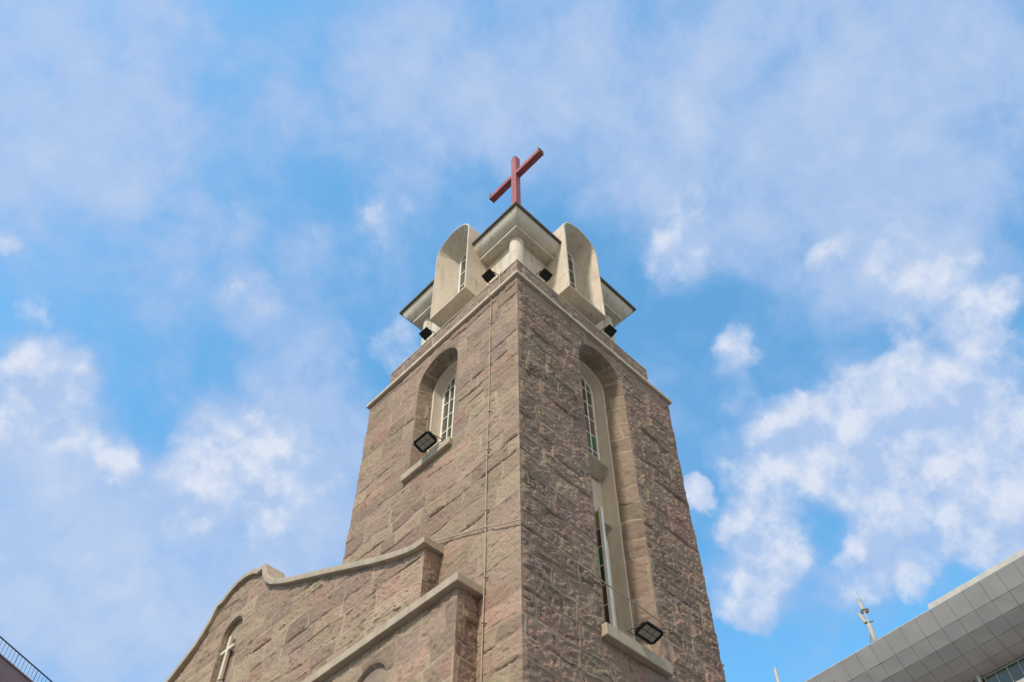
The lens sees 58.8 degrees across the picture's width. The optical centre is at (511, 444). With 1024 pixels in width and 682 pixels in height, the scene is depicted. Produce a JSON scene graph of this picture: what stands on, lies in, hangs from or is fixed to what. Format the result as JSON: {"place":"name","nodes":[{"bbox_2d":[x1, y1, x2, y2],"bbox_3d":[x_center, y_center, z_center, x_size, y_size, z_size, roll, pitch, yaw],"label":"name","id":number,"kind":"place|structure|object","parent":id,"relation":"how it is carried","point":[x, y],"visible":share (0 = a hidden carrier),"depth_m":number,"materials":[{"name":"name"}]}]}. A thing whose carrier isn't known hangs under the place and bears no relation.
{"place":"outdoors","nodes":[
{"label":"outdoors","id":0,"kind":"place"},
{"bbox_2d":[0,636,52,681],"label":"railing","id":1,"kind":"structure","parent":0,"point":[10,671],"depth_m":65.49,"materials":[{"name":"metal"}]},
{"bbox_2d":[0,0,1023,681],"label":"sky","id":2,"kind":"structure","parent":0,"point":[219,219],"materials":[{"name":"blue"}]},
{"bbox_3d":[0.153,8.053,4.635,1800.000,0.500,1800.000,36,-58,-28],"label":"ground","id":3,"kind":"structure","parent":0,"visible":0},
{"bbox_2d":[165,536,484,681],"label":"church hall","id":4,"kind":"structure","parent":3,"relation":"on","point":[400,615],"depth_m":14.16,"materials":[{"name":"stone"}]},
{"bbox_2d":[342,201,725,681],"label":"church tower","id":5,"kind":"structure","parent":3,"relation":"on","point":[583,467],"depth_m":15.53,"materials":[{"name":"stone"}]},
{"bbox_2d":[419,327,434,340],"bbox_3d":[-1.845,-2.396,19.959,0.331,0.234,0.294,36,-58,-28],"label":"parapet lamp","id":6,"kind":"object","parent":5,"relation":"attached to","point":[425,333],"visible":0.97,"depth_m":19.92,"materials":[{"name":"black metal"}]},
{"bbox_2d":[414,431,442,453],"bbox_3d":[-1.460,-0.010,15.838,0.396,0.246,0.464,36,-58,-28],"label":"floodlight","id":7,"kind":"object","parent":5,"relation":"on","point":[425,441],"visible":1,"depth_m":15.80,"materials":[{"name":"metal"}]},
{"bbox_2d":[439,374,455,443],"bbox_3d":[-1.093,-0.459,17.290,0.066,2.950,0.780,36,-58,-28],"label":"window","id":8,"kind":"structure","parent":5,"relation":"in","point":[446,426],"depth_m":17.76,"materials":[{"name":"white paint"}]},
{"bbox_2d":[482,268,497,283],"bbox_3d":[-0.439,-3.487,19.002,0.331,0.234,0.294,36,-58,-28],"label":"parapet lamp","id":9,"kind":"object","parent":5,"relation":"attached to","point":[488,275],"visible":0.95,"depth_m":18.96,"materials":[{"name":"black metal"}]},
{"bbox_2d":[480,273,500,681],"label":"lightning conductor","id":10,"kind":"object","parent":5,"relation":"attached to","point":[486,510],"visible":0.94,"depth_m":13.48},
{"bbox_2d":[489,147,543,204],"bbox_3d":[0.128,-7.477,27.039,0.500,5.150,2.190,36,-58,-28],"label":"cross","id":11,"kind":"object","parent":5,"relation":"on","point":[512,180],"visible":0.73,"depth_m":27.70,"materials":[{"name":"red paint"}]},
{"bbox_2d":[535,268,552,282],"bbox_3d":[0.654,-3.502,18.993,0.294,0.234,0.331,36,-58,-28],"label":"parapet lamp","id":12,"kind":"object","parent":5,"relation":"attached to","point":[545,274],"visible":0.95,"depth_m":18.95,"materials":[{"name":"black metal"}]},
{"bbox_2d":[433,519,724,666],"bbox_3d":[0.363,3.022,14.825,4.602,1.260,4.080,36,-58,-28],"label":"slack cable","id":13,"kind":"object","parent":5,"relation":"attached to","point":[723,665],"visible":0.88,"depth_m":13.25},
{"bbox_2d":[581,375,599,459],"bbox_3d":[1.337,-0.566,17.396,0.770,2.635,0.066,36,-58,-28],"label":"window","id":14,"kind":"structure","parent":5,"relation":"in","point":[592,437],"depth_m":17.54,"materials":[{"name":"white paint"}]},
{"bbox_2d":[601,324,616,337],"bbox_3d":[2.105,-2.451,19.926,0.294,0.234,0.331,36,-58,-28],"label":"parapet lamp","id":15,"kind":"object","parent":5,"relation":"attached to","point":[610,330],"visible":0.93,"depth_m":19.89,"materials":[{"name":"black metal"}]},
{"bbox_2d":[606,540,617,628],"bbox_3d":[1.329,2.286,14.195,0.760,2.580,0.055,36,-58,-28],"label":"window","id":16,"kind":"structure","parent":5,"relation":"in","point":[606,540],"depth_m":14.58,"materials":[{"name":"white paint"}]},
{"bbox_2d":[627,620,663,644],"bbox_3d":[1.899,2.710,12.918,0.464,0.246,0.396,36,-58,-28],"label":"floodlight","id":17,"kind":"object","parent":5,"relation":"attached to","point":[647,632],"visible":0.98,"depth_m":12.88,"materials":[{"name":"metal"}]},
{"bbox_2d":[805,549,1023,681],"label":"office block","id":18,"kind":"structure","parent":3,"relation":"on","point":[972,630],"depth_m":50.92,"materials":[{"name":"metal"}]},
{"bbox_2d":[774,667,779,681],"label":"antenna pole","id":19,"kind":"object","parent":18,"relation":"on","point":[776,675],"visible":1,"depth_m":62.05,"materials":[{"name":"metal"}]},
{"bbox_2d":[854,592,876,642],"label":"antenna mast","id":20,"kind":"object","parent":18,"relation":"on","point":[870,627],"visible":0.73,"depth_m":59.13,"materials":[{"name":"metal"}]},
{"bbox_2d":[975,656,1023,681],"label":"window","id":21,"kind":"structure","parent":18,"relation":"in","point":[1014,671],"depth_m":49.88,"materials":[{"name":"glass"}]}
]}

